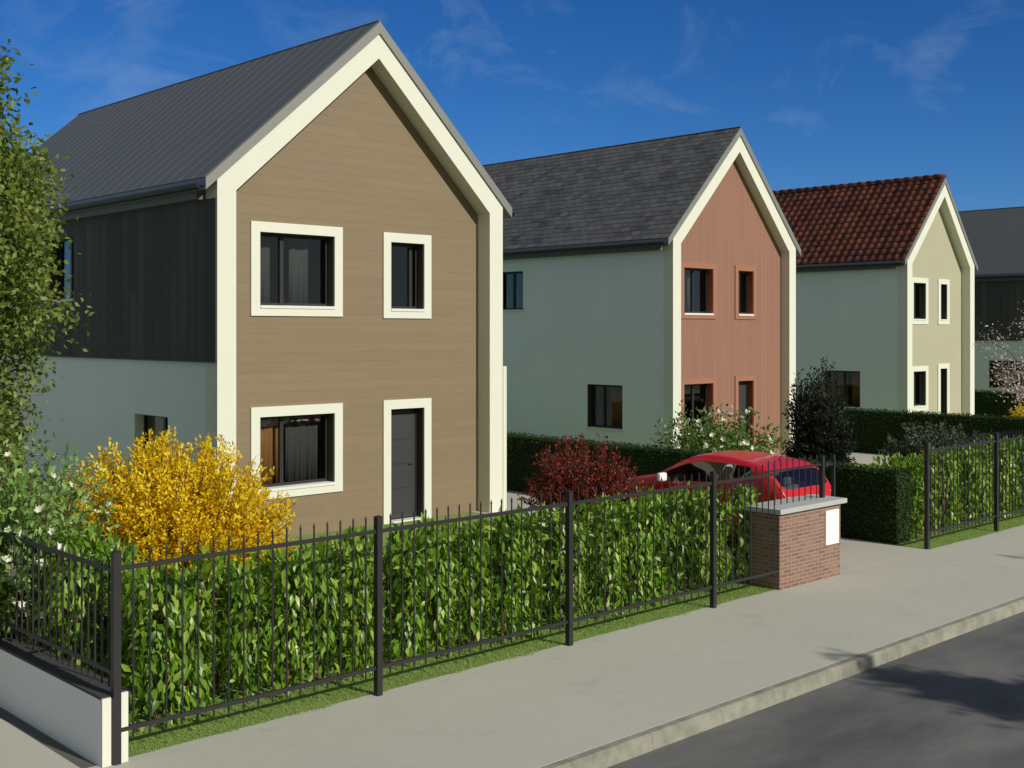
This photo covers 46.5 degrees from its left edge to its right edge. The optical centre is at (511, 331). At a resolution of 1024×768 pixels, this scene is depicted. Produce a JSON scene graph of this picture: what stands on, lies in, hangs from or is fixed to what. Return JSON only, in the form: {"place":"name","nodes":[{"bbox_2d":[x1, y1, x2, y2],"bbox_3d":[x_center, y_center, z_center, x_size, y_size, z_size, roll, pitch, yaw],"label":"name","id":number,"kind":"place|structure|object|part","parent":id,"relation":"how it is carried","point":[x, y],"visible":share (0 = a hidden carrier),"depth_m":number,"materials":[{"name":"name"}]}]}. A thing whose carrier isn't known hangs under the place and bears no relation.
{"place":"outdoors","nodes":[
{"label":"outdoors","id":0,"kind":"place"},
{"bbox_2d":[0,718,79,767],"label":"path","id":1,"kind":"structure","parent":0,"point":[19,748],"depth_m":9.87,"materials":[{"name":"concrete"}]},
{"bbox_2d":[0,452,1023,765],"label":"lawn","id":2,"kind":"structure","parent":0,"point":[258,718],"depth_m":12.64,"materials":[{"name":"green plant"}]},
{"bbox_2d":[0,21,94,512],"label":"leafy tree","id":3,"kind":"object","parent":2,"relation":"on","point":[23,231],"visible":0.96,"depth_m":14.93,"materials":[{"name":"green plant"}]},
{"bbox_2d":[0,708,94,767],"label":"drain","id":4,"kind":"object","parent":2,"relation":"on","point":[51,744],"visible":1,"depth_m":10.20,"materials":[{"name":"grey concrete"}]},
{"bbox_2d":[0,634,131,767],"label":"wall","id":5,"kind":"structure","parent":2,"relation":"on","point":[70,707],"depth_m":10.20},
{"bbox_2d":[0,525,110,686],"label":"metal fence","id":6,"kind":"object","parent":5,"relation":"on","point":[50,642],"visible":0.95,"depth_m":10.49,"materials":[{"name":"black metal"}]},
{"bbox_2d":[0,434,135,653],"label":"white flowering shrub","id":7,"kind":"object","parent":2,"relation":"on","point":[36,523],"visible":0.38,"depth_m":11.54,"materials":[{"name":"green plant"}]},
{"bbox_2d":[3,503,147,686],"bbox_3d":[-5.422,2.701,12.833,1.177,1.729,5.053,0,0,-43],"label":"laurel hedge","id":8,"kind":"object","parent":2,"relation":"on","point":[99,549],"visible":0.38,"depth_m":11.24,"materials":[{"name":"green plant"}]},
{"bbox_2d":[53,425,299,630],"bbox_3d":[-4.004,2.290,14.021,2.978,2.439,2.968,0,0,-43],"label":"forsythia bush","id":9,"kind":"object","parent":2,"relation":"on","point":[164,495],"visible":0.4,"depth_m":13.52,"materials":[{"name":"yellow plant"}]},
{"bbox_2d":[0,20,514,538],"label":"gabled house","id":10,"kind":"structure","parent":2,"relation":"on","point":[286,264],"depth_m":21.41,"materials":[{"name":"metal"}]},
{"bbox_2d":[46,236,74,301],"bbox_3d":[-8.731,-1.198,23.277,0.245,1.246,1.270,0,0,-43],"label":"window","id":11,"kind":"structure","parent":10,"relation":"in","point":[53,276],"depth_m":23.46,"materials":[{"name":"metal"}]},
{"bbox_2d":[135,413,167,464],"bbox_3d":[-6.154,2.010,20.677,0.226,1.141,1.242,0,0,-43],"label":"window","id":12,"kind":"structure","parent":10,"relation":"in","point":[141,420],"depth_m":21.10,"materials":[{"name":"glass"}]},
{"bbox_2d":[250,221,342,316],"bbox_3d":[-3.789,-1.045,20.509,1.840,1.570,0.451,0,0,-43],"label":"window","id":13,"kind":"structure","parent":10,"relation":"in","point":[261,232],"depth_m":20.57,"materials":[{"name":"metal"}]},
{"bbox_2d":[250,403,342,499],"bbox_3d":[-3.789,2.035,20.509,1.840,1.550,0.451,0,0,-43],"label":"window","id":14,"kind":"structure","parent":10,"relation":"in","point":[301,421],"depth_m":20.68,"materials":[{"name":"metal"}]},
{"bbox_2d":[383,232,431,318],"bbox_3d":[-2.001,-1.020,22.082,1.120,1.560,0.275,0,0,-43],"label":"window","id":15,"kind":"structure","parent":10,"relation":"in","point":[421,245],"depth_m":22.26,"materials":[{"name":"metal"}]},
{"bbox_2d":[383,398,431,523],"bbox_3d":[-2.001,2.388,22.082,1.120,2.275,0.275,0,0,-43],"label":"door","id":16,"kind":"structure","parent":10,"relation":"in","point":[407,423],"depth_m":22.22,"materials":[{"name":"metal"}]},
{"bbox_2d":[99,480,760,732],"bbox_3d":[-0.178,2.795,13.797,9.474,1.539,1.264,0,0,-43],"label":"laurel hedge","id":17,"kind":"object","parent":2,"relation":"on","point":[141,629],"visible":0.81,"depth_m":12.50,"materials":[{"name":"green plant"}]},
{"bbox_2d":[110,463,778,765],"bbox_3d":[0.185,2.627,12.853,9.404,1.745,0.070,0,0,-43],"label":"metal fence","id":18,"kind":"object","parent":2,"relation":"on","point":[379,666],"visible":1,"depth_m":11.71,"materials":[{"name":"black metal"}]},
{"bbox_2d":[517,432,649,543],"bbox_3d":[1.210,2.570,19.521,2.137,1.879,2.120,0,0,-43],"label":"red leaf bush","id":19,"kind":"object","parent":2,"relation":"on","point":[574,479],"visible":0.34,"depth_m":19.23,"materials":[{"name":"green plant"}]},
{"bbox_2d":[482,126,801,454],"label":"gabled house","id":20,"kind":"structure","parent":2,"relation":"on","point":[646,283],"depth_m":32.44,"materials":[{"name":"paint"}]},
{"bbox_2d":[503,271,523,311],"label":"window","id":21,"kind":"structure","parent":20,"relation":"in","point":[514,273],"depth_m":34.46,"materials":[{"name":"metal"}]},
{"bbox_2d":[585,384,622,431],"bbox_3d":[2.582,1.990,31.832,0.413,1.380,1.320,0,0,-43],"label":"window","id":22,"kind":"structure","parent":20,"relation":"in","point":[615,390],"depth_m":31.92,"materials":[{"name":"glass"}]},
{"bbox_2d":[681,262,716,318],"bbox_3d":[4.744,-1.060,31.312,1.510,1.460,0.451,0,0,-43],"label":"window","id":23,"kind":"structure","parent":20,"relation":"in","point":[687,268],"depth_m":31.44,"materials":[{"name":"metal"}]},
{"bbox_2d":[681,378,716,437],"bbox_3d":[4.804,1.995,31.248,1.510,1.530,0.275,0,0,-43],"label":"window","id":24,"kind":"structure","parent":20,"relation":"in","point":[710,384],"depth_m":31.47,"materials":[{"name":"metal"}]},
{"bbox_2d":[735,265,756,318],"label":"window","id":25,"kind":"structure","parent":20,"relation":"in","point":[750,272],"depth_m":32.86,"materials":[{"name":"metal"}]},
{"bbox_2d":[735,375,756,448],"bbox_3d":[6.318,2.367,32.683,0.980,2.315,0.275,0,0,-43],"label":"door","id":26,"kind":"structure","parent":20,"relation":"in","point":[745,386],"depth_m":32.86,"materials":[{"name":"metal"}]},
{"bbox_2d":[507,431,913,544],"bbox_3d":[0.916,2.880,25.548,0.669,1.337,16.329,0,0,-43],"label":"clipped hedge","id":27,"kind":"object","parent":2,"relation":"on","point":[877,506],"visible":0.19,"depth_m":20.27,"materials":[{"name":"green plant"}]},
{"bbox_2d":[650,399,795,453],"bbox_3d":[4.276,2.452,25.003,3.251,2.114,2.825,0,0,-43],"label":"white flowering shrub","id":28,"kind":"object","parent":2,"relation":"on","point":[727,440],"visible":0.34,"depth_m":24.75,"materials":[{"name":"green plant"}]},
{"bbox_2d":[745,494,846,589],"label":"gate pillar","id":29,"kind":"structure","parent":2,"relation":"on","point":[807,540],"depth_m":16.44,"materials":[{"name":"red brick"}]},
{"bbox_2d":[765,454,824,503],"bbox_3d":[3.981,2.075,16.754,1.430,0.640,0.060,0,0,-43],"label":"metal fence","id":30,"kind":"object","parent":29,"relation":"on","point":[821,464],"visible":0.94,"depth_m":16.92,"materials":[{"name":"black metal"}]},
{"bbox_2d":[781,358,858,465],"bbox_3d":[7.437,2.068,28.775,1.897,2.971,1.854,0,0,-43],"label":"dark evergreen","id":31,"kind":"object","parent":2,"relation":"on","point":[820,427],"visible":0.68,"depth_m":28.43,"materials":[{"name":"green plant"}]},
{"bbox_2d":[772,174,977,415],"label":"gabled house","id":32,"kind":"structure","parent":2,"relation":"on","point":[886,269],"depth_m":42.65,"materials":[{"name":"paint"}]},
{"bbox_2d":[826,370,860,408],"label":"window","id":33,"kind":"structure","parent":32,"relation":"in","point":[841,375],"depth_m":42.48,"materials":[{"name":"glass"}]},
{"bbox_2d":[912,277,928,323],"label":"window","id":34,"kind":"structure","parent":32,"relation":"in","point":[923,283],"depth_m":42.13,"materials":[{"name":"metal"}]},
{"bbox_2d":[912,366,928,411],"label":"window","id":35,"kind":"structure","parent":32,"relation":"in","point":[923,371],"depth_m":42.13,"materials":[{"name":"metal"}]},
{"bbox_2d":[938,279,949,323],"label":"window","id":36,"kind":"structure","parent":32,"relation":"in","point":[942,283],"depth_m":43.23,"materials":[{"name":"metal"}]},
{"bbox_2d":[938,363,949,414],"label":"door","id":37,"kind":"structure","parent":32,"relation":"in","point":[942,371],"depth_m":43.23,"materials":[{"name":"metal"}]},
{"bbox_2d":[796,406,1023,454],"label":"clipped hedge","id":38,"kind":"object","parent":2,"relation":"on","point":[872,428],"visible":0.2,"depth_m":33.48,"materials":[{"name":"green plant"}]},
{"bbox_2d":[876,419,1000,473],"bbox_3d":[9.397,2.692,25.907,2.535,1.633,2.550,0,0,-16],"label":"shrub","id":39,"kind":"object","parent":2,"relation":"on","point":[915,444],"visible":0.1,"depth_m":25.81,"materials":[{"name":"green plant"}]},
{"bbox_2d":[868,434,1023,537],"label":"laurel hedge","id":40,"kind":"object","parent":2,"relation":"on","point":[917,474],"visible":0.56,"depth_m":21.22,"materials":[{"name":"green plant"}]},
{"bbox_2d":[924,429,1023,549],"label":"metal fence","id":41,"kind":"object","parent":2,"relation":"on","point":[996,441],"visible":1,"depth_m":20.24,"materials":[{"name":"black metal"}]},
{"bbox_2d":[972,301,1023,410],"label":"blossom tree","id":42,"kind":"object","parent":2,"relation":"on","point":[1020,366],"visible":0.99,"depth_m":34.30,"materials":[{"name":"pink plant"}]},
{"bbox_2d":[974,389,1023,417],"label":"clipped hedge","id":43,"kind":"object","parent":2,"relation":"on","point":[986,402],"visible":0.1,"depth_m":45.08,"materials":[{"name":"green plant"}]},
{"bbox_2d":[1002,401,1023,417],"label":"forsythia bush","id":44,"kind":"object","parent":2,"relation":"on","point":[1021,412],"visible":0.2,"depth_m":33.88,"materials":[{"name":"yellow plant"}]},
{"bbox_2d":[0,0,1023,210],"label":"sky","id":45,"kind":"structure","parent":0,"point":[820,92],"materials":[{"name":"blue"}]},
{"bbox_2d":[89,525,1023,767],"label":"pavement","id":46,"kind":"structure","parent":0,"point":[541,708],"depth_m":11.98,"materials":[{"name":"concrete"}]},
{"bbox_2d":[473,490,927,572],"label":"driveway","id":47,"kind":"structure","parent":0,"point":[855,553],"depth_m":19.02,"materials":[{"name":"concrete"}]},
{"bbox_2d":[624,449,830,552],"bbox_3d":[3.402,2.716,20.104,2.012,1.678,3.929,0,0,-43],"label":"parked car","id":48,"kind":"object","parent":47,"relation":"on","point":[747,459],"visible":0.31,"depth_m":19.44,"materials":[{"name":"red paint"}]},
{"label":"side window","id":49,"kind":"part","parent":48,"relation":"part of","materials":[{"name":"glass"}]},
{"bbox_2d":[825,454,834,496],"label":"garden gate","id":50,"kind":"structure","parent":47,"relation":"on","point":[832,463],"depth_m":17.41,"materials":[{"name":"metal"}]},
{"bbox_2d":[607,611,1023,767],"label":"road","id":51,"kind":"structure","parent":0,"point":[956,702],"depth_m":11.07,"materials":[{"name":"grey asphalt"}]},
{"bbox_2d":[782,452,896,465],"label":"driveway","id":52,"kind":"structure","parent":0,"point":[863,458],"depth_m":33.05,"materials":[{"name":"concrete"}]},
{"bbox_2d":[880,507,1023,549],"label":"grass","id":53,"kind":"structure","parent":0,"point":[976,527],"depth_m":20.70,"materials":[{"name":"green plant"}]},
{"bbox_2d":[958,206,1023,392],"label":"gabled house","id":54,"kind":"structure","parent":0,"point":[995,236],"depth_m":50.59,"materials":[{"name":"metal"}]},
{"bbox_2d":[988,360,1023,389],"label":"window","id":55,"kind":"structure","parent":54,"relation":"in","point":[991,383],"depth_m":50.47,"materials":[{"name":"glass"}]},
{"label":"ground","id":56,"kind":"structure","parent":0,"visible":0},
{"bbox_2d":[540,596,1023,767],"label":"kerb","id":57,"kind":"structure","parent":56,"relation":"on","point":[635,745],"depth_m":11.62,"materials":[{"name":"concrete"}]}
]}

